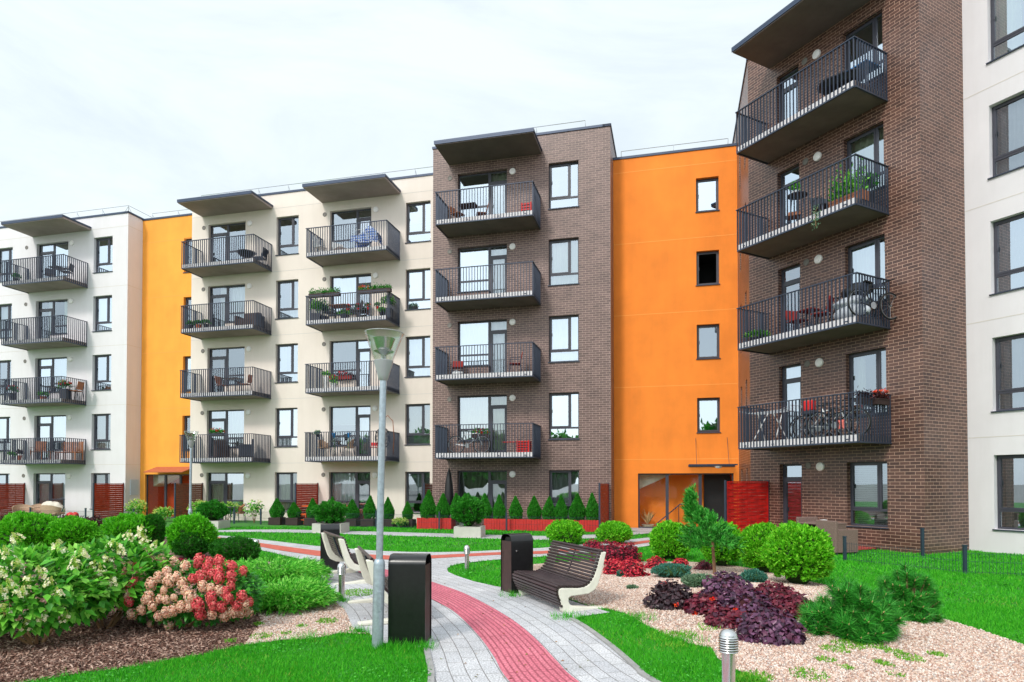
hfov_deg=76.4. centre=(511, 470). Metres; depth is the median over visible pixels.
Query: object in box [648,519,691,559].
ball shrub
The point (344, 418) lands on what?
window
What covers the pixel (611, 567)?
coral bells
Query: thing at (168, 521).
lawn
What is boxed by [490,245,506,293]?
balcony door
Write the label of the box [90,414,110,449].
window
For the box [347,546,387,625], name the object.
park bench
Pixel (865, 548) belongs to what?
deck
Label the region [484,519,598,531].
red planter
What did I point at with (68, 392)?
potted plant
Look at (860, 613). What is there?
dwarf pine
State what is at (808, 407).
backpack
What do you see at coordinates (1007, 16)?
window
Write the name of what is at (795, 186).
potted plant
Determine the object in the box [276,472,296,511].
window
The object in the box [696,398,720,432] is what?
window
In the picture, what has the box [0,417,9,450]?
window
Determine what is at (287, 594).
juniper
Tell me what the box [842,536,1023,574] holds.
wire fence
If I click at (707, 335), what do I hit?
window
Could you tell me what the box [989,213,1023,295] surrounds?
window
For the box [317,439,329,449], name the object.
chair
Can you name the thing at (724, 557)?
ball shrub
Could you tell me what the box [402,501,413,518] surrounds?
cone thuja
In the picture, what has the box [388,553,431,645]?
litter bin
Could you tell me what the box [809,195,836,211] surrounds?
chair
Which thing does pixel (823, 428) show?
bicycle
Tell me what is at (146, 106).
sky
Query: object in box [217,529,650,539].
terrace walk
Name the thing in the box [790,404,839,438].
bicycle
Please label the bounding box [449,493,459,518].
cone thuja
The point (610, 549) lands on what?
coral bells
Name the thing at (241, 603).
hydrangea
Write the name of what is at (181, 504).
woven screen
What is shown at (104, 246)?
window
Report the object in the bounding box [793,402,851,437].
bicycle
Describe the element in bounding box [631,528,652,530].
entrance paving
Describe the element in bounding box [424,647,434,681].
path kerb
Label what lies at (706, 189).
window
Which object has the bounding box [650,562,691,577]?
cushion conifer
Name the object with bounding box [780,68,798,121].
balcony door
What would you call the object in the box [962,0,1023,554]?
white corner block
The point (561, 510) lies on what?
cone thuja
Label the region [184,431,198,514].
street lamp
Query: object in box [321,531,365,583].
park bench
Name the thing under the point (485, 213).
chair
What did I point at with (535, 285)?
brown brick block
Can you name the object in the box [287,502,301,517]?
cone thuja
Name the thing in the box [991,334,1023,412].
window
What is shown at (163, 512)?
garden shrub
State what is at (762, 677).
weeds
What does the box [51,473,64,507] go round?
window
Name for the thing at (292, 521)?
planter box
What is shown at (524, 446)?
slatted crate
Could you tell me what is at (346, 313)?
potted plant
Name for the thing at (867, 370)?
window
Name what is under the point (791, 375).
balcony door
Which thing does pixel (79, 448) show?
wooden settee
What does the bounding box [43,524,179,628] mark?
hydrangea
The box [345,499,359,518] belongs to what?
cone thuja
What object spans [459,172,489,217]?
window
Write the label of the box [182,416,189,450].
window
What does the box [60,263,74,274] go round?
chair
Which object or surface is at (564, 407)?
window
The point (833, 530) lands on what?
wicker armchair
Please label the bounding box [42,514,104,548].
ball shrub
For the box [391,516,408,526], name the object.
garden shrub
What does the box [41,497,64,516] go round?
covered lounger
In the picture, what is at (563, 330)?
window
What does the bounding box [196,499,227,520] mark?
planter pine
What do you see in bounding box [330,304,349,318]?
table
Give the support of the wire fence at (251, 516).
on the lawn at (168, 521)
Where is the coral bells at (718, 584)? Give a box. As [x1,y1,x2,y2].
[697,570,752,599]
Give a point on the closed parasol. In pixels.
(449, 494)
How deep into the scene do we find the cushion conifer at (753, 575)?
10.86 m
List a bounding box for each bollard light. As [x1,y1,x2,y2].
[337,562,345,598]
[464,545,469,570]
[718,628,738,681]
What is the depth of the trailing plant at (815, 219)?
17.32 m
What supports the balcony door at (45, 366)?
in the white apartment block at (83, 323)
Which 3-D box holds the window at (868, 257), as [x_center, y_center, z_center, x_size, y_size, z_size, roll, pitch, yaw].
[9.608,-5.341,17.635,0.265,1.772,1.200,1,-1,-28]
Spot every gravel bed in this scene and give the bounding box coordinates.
[254,559,364,643]
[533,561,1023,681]
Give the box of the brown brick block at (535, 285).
[432,120,616,525]
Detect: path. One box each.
[217,535,649,565]
[321,565,649,681]
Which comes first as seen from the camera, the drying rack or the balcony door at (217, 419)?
the drying rack
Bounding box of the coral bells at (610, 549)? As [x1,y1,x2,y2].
[589,539,630,563]
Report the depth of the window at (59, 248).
33.86 m
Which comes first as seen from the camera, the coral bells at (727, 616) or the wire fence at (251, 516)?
the coral bells at (727, 616)
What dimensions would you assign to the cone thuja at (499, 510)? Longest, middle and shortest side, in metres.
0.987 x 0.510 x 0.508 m
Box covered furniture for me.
[833,282,871,319]
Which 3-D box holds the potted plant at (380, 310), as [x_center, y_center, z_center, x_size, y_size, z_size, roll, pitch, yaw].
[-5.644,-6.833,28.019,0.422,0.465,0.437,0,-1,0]
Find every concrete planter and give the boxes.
[209,520,229,528]
[312,522,348,532]
[454,525,484,537]
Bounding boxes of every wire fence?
[0,507,134,517]
[196,508,598,530]
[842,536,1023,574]
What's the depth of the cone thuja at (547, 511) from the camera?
23.82 m
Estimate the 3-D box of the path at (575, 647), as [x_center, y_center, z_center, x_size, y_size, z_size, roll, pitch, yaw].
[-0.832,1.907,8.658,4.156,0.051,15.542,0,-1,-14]
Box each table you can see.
[49,265,66,276]
[217,506,238,522]
[221,377,240,391]
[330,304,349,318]
[458,202,478,216]
[788,191,807,223]
[796,307,821,328]
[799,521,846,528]
[851,59,879,84]
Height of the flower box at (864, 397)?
0.474 m
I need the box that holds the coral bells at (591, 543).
[583,538,602,547]
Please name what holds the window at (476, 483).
in the brown brick block at (535, 285)
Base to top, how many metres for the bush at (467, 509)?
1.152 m
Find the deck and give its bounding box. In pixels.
[858,546,875,550]
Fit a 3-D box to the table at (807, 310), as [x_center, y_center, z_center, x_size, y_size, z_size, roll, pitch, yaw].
[8.327,-4.175,18.225,0.450,0.620,0.500,1,-1,-28]
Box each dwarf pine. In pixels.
[794,576,910,644]
[873,560,947,624]
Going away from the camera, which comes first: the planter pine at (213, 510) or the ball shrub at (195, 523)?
the ball shrub at (195, 523)
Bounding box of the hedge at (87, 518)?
[0,513,102,525]
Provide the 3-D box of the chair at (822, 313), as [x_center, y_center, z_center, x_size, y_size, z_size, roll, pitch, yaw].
[8.499,-4.293,17.827,0.532,0.844,0.422,-1,-1,40]
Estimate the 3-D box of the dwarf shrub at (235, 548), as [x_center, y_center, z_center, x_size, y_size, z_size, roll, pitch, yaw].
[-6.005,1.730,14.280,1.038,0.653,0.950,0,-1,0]
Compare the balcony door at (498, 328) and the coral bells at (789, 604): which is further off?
the balcony door at (498, 328)
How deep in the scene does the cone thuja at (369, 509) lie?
26.35 m
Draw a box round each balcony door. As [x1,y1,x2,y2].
[36,416,51,459]
[36,473,53,503]
[37,358,52,398]
[38,301,64,338]
[39,244,53,277]
[208,473,225,519]
[209,348,244,391]
[209,410,226,457]
[210,286,229,326]
[211,224,245,261]
[356,472,369,518]
[357,208,370,246]
[357,274,370,316]
[357,340,370,386]
[357,406,369,455]
[489,395,506,452]
[489,470,506,518]
[490,170,506,214]
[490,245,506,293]
[490,320,506,372]
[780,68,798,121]
[781,166,798,226]
[781,264,799,332]
[782,364,800,438]
[783,464,801,529]
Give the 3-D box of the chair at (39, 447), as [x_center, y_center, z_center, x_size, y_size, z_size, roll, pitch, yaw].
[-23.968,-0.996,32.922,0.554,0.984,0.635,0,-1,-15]
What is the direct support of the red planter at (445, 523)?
on the lawn at (168, 521)
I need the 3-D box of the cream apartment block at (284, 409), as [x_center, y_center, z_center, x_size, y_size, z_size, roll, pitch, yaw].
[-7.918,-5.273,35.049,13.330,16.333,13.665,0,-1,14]
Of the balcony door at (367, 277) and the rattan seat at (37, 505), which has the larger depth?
the rattan seat at (37, 505)
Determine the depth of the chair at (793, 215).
18.57 m
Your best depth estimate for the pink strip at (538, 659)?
7.21 m
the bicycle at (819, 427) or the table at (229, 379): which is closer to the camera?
the bicycle at (819, 427)
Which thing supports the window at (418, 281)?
in the cream apartment block at (284, 409)
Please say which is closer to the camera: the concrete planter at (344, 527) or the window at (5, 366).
the concrete planter at (344, 527)
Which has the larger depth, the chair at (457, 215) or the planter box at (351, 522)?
the planter box at (351, 522)
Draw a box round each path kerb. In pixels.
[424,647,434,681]
[570,618,660,681]
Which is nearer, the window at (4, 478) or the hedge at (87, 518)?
the hedge at (87, 518)
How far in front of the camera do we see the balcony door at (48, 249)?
34.09 m
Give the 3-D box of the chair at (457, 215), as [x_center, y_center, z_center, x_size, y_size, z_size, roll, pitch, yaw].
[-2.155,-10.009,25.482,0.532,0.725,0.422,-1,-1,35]
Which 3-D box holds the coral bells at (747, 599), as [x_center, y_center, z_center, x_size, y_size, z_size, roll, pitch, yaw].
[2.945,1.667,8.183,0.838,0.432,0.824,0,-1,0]
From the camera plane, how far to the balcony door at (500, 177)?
26.25 m
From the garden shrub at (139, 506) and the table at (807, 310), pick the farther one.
the garden shrub at (139, 506)
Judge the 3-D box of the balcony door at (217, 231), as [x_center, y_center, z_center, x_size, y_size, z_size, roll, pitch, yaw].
[-14.029,-10.713,32.145,0.980,2.320,1.392,0,-1,14]
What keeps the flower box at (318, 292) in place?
attached to the cream apartment block at (284, 409)
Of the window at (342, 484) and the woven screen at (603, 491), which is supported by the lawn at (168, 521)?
the woven screen at (603, 491)
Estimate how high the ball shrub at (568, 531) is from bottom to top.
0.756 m
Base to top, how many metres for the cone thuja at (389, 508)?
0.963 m
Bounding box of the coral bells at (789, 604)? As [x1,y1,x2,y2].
[771,594,810,620]
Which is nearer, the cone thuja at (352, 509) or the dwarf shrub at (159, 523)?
the dwarf shrub at (159, 523)
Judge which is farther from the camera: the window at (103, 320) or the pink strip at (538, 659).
the window at (103, 320)
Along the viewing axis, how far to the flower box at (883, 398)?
16.56 m
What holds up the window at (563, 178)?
in the brown brick block at (535, 285)
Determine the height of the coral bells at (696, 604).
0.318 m
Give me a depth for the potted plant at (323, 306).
29.06 m
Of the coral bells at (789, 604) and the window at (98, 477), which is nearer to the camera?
the coral bells at (789, 604)
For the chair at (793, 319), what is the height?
0.785 m
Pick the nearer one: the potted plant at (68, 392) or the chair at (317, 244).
the chair at (317, 244)
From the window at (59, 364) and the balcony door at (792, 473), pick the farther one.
the window at (59, 364)
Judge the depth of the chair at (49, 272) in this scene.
33.13 m
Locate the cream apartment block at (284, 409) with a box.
[177,166,432,522]
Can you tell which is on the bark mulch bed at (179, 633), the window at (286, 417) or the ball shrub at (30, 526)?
the ball shrub at (30, 526)
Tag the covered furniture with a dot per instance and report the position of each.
(868, 308)
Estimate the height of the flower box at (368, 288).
0.476 m
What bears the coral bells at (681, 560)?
on the gravel bed at (692, 564)
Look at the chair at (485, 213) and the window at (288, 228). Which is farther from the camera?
the window at (288, 228)
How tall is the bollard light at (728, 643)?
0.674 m
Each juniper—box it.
[211,555,333,585]
[220,573,343,615]
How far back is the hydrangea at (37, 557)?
6.93 m
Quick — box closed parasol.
[444,468,453,505]
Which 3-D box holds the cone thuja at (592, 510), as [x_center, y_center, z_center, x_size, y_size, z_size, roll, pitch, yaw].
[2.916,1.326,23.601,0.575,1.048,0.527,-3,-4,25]
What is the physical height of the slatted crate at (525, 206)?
0.520 m
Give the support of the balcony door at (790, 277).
in the dark brick tower
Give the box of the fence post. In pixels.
[920,528,924,557]
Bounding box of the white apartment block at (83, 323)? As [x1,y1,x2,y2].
[0,205,150,517]
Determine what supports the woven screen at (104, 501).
on the lawn at (168, 521)
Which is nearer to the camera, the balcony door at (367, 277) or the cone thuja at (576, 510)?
the cone thuja at (576, 510)
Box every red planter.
[417,518,455,528]
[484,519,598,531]
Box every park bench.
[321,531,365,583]
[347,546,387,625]
[512,540,606,612]
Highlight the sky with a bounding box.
[0,0,792,226]
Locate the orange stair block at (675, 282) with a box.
[613,138,738,527]
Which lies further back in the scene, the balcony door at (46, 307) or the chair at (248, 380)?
the balcony door at (46, 307)
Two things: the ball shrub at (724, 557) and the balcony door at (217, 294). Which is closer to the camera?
the ball shrub at (724, 557)
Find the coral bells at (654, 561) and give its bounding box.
[643,556,666,568]
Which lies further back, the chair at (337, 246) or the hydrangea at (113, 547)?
the chair at (337, 246)
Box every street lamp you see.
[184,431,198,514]
[364,328,403,647]
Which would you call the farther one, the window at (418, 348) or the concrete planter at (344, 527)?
the window at (418, 348)
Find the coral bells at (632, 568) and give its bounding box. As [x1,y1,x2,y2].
[616,556,650,576]
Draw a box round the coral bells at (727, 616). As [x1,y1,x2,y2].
[702,604,747,628]
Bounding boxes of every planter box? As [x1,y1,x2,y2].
[268,517,285,524]
[285,517,302,524]
[304,518,321,525]
[344,518,359,526]
[361,518,374,526]
[385,518,395,526]
[399,519,415,526]
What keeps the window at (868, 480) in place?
in the dark brick tower
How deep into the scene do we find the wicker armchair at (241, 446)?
29.76 m
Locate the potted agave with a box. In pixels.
[641,510,656,526]
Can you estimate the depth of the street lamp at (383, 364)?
6.99 m
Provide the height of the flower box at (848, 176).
1.264 m
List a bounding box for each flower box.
[208,427,224,436]
[308,288,324,297]
[323,287,340,296]
[336,370,351,379]
[358,284,375,294]
[373,281,391,292]
[470,427,490,437]
[828,157,871,207]
[854,388,874,404]
[872,387,889,405]
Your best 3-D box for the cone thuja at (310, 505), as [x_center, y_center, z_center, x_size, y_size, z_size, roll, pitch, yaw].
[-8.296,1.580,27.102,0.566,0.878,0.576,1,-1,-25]
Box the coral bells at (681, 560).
[672,558,689,565]
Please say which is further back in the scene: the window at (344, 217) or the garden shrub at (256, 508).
the window at (344, 217)
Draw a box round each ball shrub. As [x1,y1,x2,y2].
[0,510,56,546]
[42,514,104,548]
[100,511,155,545]
[165,512,219,552]
[544,519,584,542]
[594,520,633,542]
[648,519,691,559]
[700,521,740,565]
[737,521,777,571]
[760,520,835,583]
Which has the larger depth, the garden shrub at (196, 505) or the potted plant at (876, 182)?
the garden shrub at (196, 505)
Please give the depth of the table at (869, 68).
16.98 m
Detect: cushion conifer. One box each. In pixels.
[616,570,624,576]
[626,584,638,588]
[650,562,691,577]
[680,572,712,587]
[740,568,767,582]
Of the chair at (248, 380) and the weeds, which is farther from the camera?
the chair at (248, 380)
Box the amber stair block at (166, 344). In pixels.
[140,209,191,517]
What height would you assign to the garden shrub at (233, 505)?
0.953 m
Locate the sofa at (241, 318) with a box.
[234,312,264,327]
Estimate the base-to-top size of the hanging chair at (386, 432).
1.821 m
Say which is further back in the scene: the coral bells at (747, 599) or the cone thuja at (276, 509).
the cone thuja at (276, 509)
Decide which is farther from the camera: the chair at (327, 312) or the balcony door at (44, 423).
the balcony door at (44, 423)
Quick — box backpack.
[804,400,816,415]
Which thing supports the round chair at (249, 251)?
on the cream apartment block at (284, 409)
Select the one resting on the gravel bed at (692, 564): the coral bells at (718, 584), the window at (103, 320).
the coral bells at (718, 584)
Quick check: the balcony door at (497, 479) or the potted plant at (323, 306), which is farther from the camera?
the potted plant at (323, 306)
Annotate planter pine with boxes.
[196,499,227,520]
[310,499,347,523]
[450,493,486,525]
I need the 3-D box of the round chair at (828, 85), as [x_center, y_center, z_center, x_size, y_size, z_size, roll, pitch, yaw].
[8.699,-10.148,17.542,0.872,0.551,0.872,1,-1,-28]
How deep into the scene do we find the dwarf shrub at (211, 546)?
14.97 m
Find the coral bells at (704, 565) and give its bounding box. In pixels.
[692,560,712,569]
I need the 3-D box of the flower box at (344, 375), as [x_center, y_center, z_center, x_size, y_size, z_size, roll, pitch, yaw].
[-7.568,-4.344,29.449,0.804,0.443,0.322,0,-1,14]
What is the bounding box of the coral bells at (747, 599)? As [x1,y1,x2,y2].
[715,584,773,614]
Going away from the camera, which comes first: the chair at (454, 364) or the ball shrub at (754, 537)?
the ball shrub at (754, 537)
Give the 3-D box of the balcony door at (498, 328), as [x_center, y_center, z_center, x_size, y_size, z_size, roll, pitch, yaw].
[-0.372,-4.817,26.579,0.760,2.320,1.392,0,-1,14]
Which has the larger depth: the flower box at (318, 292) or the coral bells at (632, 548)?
the flower box at (318, 292)
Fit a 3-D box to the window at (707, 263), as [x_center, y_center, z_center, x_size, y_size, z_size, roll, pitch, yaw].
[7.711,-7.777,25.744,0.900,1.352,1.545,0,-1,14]
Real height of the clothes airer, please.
1.081 m
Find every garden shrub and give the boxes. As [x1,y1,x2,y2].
[123,498,147,514]
[152,507,173,519]
[186,499,207,512]
[220,501,239,519]
[243,499,265,518]
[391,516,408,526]
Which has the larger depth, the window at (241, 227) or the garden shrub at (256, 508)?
the window at (241, 227)
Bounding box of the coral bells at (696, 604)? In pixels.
[681,591,721,614]
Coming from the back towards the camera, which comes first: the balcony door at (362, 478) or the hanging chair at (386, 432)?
the balcony door at (362, 478)
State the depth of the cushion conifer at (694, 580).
10.00 m
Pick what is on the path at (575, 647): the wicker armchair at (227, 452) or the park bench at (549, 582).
the park bench at (549, 582)
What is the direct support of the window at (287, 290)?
in the cream apartment block at (284, 409)
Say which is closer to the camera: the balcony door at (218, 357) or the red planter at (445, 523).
the red planter at (445, 523)
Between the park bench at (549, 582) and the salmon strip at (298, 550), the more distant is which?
the salmon strip at (298, 550)
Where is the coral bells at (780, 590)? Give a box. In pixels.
[753,580,806,609]
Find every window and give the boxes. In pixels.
[0,248,12,281]
[0,304,11,338]
[0,361,10,394]
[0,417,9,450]
[0,474,9,482]
[48,415,65,450]
[49,357,66,392]
[50,300,67,334]
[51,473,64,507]
[54,242,67,276]
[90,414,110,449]
[91,355,110,390]
[92,296,111,331]
[93,237,112,273]
[93,473,109,507]
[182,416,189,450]
[183,239,191,272]
[185,357,190,390]
[186,298,190,324]
[225,285,244,322]
[226,222,245,260]
[226,410,243,447]
[226,473,243,510]
[227,347,244,384]
[275,216,298,255]
[275,280,298,319]
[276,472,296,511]
[277,344,297,382]
[277,408,297,446]
[329,340,356,380]
[329,406,356,446]
[330,210,368,250]
[330,275,365,316]
[330,472,355,504]
[404,336,430,377]
[405,202,430,243]
[405,269,430,310]
[406,404,430,444]
[406,472,429,511]
[456,247,489,292]
[456,396,488,441]
[458,471,488,499]
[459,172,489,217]
[459,321,489,366]
[548,162,578,209]
[548,238,579,285]
[548,315,579,362]
[548,393,579,439]
[550,470,578,517]
[695,178,719,212]
[696,251,719,285]
[696,324,720,359]
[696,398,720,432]
[846,13,882,83]
[846,461,888,528]
[847,124,883,191]
[847,348,885,417]
[848,235,884,301]
[986,0,1023,64]
[987,93,1023,179]
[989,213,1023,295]
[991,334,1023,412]
[992,454,1023,531]
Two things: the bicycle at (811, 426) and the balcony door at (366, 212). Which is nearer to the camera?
the bicycle at (811, 426)
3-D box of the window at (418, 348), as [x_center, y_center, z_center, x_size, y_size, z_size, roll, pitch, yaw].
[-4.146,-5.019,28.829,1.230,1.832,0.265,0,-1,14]
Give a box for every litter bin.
[320,523,339,569]
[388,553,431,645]
[501,533,532,592]
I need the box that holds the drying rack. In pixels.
[739,405,801,441]
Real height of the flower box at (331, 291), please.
0.435 m
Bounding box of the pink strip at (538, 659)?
[358,569,578,681]
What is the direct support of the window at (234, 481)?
in the cream apartment block at (284, 409)
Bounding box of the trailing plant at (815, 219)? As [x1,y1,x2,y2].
[811,204,820,229]
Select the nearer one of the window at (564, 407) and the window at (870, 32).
the window at (870, 32)
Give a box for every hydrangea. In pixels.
[0,532,125,644]
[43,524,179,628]
[114,547,267,630]
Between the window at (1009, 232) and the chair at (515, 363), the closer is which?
the window at (1009, 232)
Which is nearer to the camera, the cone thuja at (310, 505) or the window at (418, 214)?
the cone thuja at (310, 505)
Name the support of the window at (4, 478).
in the white apartment block at (83, 323)
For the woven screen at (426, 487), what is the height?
1.770 m
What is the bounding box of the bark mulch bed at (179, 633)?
[0,537,258,681]
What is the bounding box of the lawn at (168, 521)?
[39,517,1023,681]
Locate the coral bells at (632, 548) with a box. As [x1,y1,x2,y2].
[623,541,643,561]
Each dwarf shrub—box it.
[144,513,166,544]
[170,530,210,558]
[207,537,223,557]
[213,535,261,563]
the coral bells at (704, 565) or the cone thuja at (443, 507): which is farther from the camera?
the cone thuja at (443, 507)
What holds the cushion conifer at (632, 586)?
on the gravel bed at (692, 564)
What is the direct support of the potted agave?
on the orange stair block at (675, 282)
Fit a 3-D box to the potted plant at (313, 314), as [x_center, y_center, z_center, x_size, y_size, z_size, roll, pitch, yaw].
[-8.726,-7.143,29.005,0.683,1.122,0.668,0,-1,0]
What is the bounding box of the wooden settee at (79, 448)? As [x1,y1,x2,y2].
[56,442,83,459]
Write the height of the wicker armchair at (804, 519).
0.860 m
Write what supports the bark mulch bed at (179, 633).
on the lawn at (168, 521)
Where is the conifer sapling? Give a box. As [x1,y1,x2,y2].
[676,483,746,572]
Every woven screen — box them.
[0,483,24,515]
[92,483,123,518]
[174,483,202,517]
[295,483,317,521]
[423,483,431,498]
[599,483,608,524]
[724,480,768,532]
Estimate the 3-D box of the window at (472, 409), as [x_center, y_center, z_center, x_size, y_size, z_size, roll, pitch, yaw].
[-1.523,-2.068,26.172,1.360,1.832,0.451,0,-1,14]
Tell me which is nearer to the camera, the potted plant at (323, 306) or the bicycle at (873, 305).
the bicycle at (873, 305)
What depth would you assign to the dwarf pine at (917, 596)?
8.02 m
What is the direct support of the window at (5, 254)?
in the white apartment block at (83, 323)
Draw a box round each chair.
[8,385,19,399]
[30,441,45,457]
[45,268,54,277]
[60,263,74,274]
[69,381,83,399]
[216,376,227,391]
[235,503,246,521]
[237,249,254,257]
[240,374,251,390]
[252,247,267,264]
[312,235,326,251]
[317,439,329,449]
[320,303,334,318]
[332,242,347,249]
[343,439,355,454]
[351,299,363,316]
[370,442,377,455]
[376,415,393,449]
[450,206,464,217]
[451,361,462,373]
[476,202,488,215]
[509,352,522,371]
[786,311,807,331]
[788,210,800,223]
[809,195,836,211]
[810,295,833,325]
[817,75,839,95]
[835,68,861,86]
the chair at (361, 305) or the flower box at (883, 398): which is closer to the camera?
the flower box at (883, 398)
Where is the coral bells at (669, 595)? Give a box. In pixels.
[642,579,693,609]
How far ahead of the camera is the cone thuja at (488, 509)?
24.46 m
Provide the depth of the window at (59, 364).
33.75 m
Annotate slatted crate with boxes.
[518,440,531,451]
[521,201,531,210]
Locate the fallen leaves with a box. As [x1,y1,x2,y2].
[365,591,587,676]
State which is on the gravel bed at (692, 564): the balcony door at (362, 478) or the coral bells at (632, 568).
the coral bells at (632, 568)
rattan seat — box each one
[12,504,31,512]
[31,504,40,512]
[40,505,64,514]
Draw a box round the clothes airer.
[349,226,380,247]
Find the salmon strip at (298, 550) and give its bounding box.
[218,537,649,558]
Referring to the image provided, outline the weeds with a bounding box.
[224,588,948,681]
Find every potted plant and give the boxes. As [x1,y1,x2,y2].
[60,379,71,398]
[202,319,211,326]
[309,298,321,319]
[316,298,330,319]
[322,370,330,387]
[329,374,337,387]
[337,309,351,317]
[377,307,385,315]
[380,296,395,317]
[742,329,770,340]
[788,180,799,192]
[862,171,878,202]
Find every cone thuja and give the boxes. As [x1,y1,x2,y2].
[269,498,284,517]
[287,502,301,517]
[306,498,316,517]
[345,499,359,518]
[363,495,376,518]
[384,497,394,518]
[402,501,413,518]
[420,490,435,518]
[435,493,449,517]
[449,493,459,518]
[481,493,492,518]
[493,494,505,518]
[508,496,522,518]
[527,496,541,519]
[541,496,554,519]
[554,495,568,519]
[568,493,585,519]
[585,492,598,520]
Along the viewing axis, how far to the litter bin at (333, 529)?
13.08 m
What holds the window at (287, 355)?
in the cream apartment block at (284, 409)
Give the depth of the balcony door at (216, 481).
31.48 m
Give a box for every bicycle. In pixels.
[447,428,490,452]
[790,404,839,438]
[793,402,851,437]
[804,400,858,437]
[807,398,871,436]
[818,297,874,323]
[847,278,896,319]
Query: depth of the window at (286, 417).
30.45 m
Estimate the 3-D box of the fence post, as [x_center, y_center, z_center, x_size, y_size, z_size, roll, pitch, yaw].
[9.785,1.749,15.503,0.072,0.750,0.072,0,-1,0]
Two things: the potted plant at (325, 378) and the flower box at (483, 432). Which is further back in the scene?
the potted plant at (325, 378)
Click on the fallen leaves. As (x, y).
(506, 642)
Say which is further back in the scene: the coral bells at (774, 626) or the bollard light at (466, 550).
the bollard light at (466, 550)
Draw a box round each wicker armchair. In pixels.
[214,440,229,457]
[239,439,252,457]
[796,517,817,527]
[816,520,857,554]
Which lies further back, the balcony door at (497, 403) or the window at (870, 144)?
the balcony door at (497, 403)
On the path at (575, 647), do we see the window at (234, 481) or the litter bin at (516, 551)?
the litter bin at (516, 551)
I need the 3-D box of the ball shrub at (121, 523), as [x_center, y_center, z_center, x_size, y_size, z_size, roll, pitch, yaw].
[-10.508,1.623,17.952,1.642,1.016,1.610,0,-1,0]
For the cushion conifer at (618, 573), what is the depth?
12.09 m
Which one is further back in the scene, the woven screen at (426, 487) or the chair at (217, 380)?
the chair at (217, 380)
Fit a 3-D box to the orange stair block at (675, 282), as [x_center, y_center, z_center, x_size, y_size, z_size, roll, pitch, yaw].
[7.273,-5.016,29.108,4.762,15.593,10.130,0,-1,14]
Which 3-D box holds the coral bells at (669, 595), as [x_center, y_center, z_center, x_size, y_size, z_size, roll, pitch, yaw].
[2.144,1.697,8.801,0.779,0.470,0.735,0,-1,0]
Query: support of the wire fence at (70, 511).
on the lawn at (168, 521)
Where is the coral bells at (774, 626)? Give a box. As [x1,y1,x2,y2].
[733,604,808,646]
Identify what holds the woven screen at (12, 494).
on the lawn at (168, 521)
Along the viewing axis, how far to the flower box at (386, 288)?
27.73 m
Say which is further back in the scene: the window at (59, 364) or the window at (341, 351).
the window at (59, 364)
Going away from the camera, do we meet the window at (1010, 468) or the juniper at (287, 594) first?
the juniper at (287, 594)
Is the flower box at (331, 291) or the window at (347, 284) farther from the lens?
the window at (347, 284)
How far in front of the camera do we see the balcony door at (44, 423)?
33.91 m
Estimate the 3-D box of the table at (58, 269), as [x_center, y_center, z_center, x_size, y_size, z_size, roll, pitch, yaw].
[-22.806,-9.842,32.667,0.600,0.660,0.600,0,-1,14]
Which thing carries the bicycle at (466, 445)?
on the brown brick block at (535, 285)
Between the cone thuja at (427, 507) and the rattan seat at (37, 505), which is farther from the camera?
the rattan seat at (37, 505)
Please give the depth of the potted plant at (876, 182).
16.87 m
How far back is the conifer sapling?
12.19 m
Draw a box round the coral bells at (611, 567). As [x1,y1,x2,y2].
[602,556,624,574]
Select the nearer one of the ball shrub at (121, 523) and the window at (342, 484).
the ball shrub at (121, 523)
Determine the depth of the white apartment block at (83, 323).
33.12 m
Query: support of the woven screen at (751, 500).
on the lawn at (168, 521)
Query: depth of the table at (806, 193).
18.51 m
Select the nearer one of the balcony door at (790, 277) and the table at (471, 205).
the balcony door at (790, 277)
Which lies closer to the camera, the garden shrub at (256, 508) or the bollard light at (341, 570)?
the bollard light at (341, 570)
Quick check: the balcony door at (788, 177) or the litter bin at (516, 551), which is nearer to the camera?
the litter bin at (516, 551)
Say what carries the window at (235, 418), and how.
in the cream apartment block at (284, 409)
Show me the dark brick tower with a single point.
(896, 474)
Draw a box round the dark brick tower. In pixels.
[731,0,968,553]

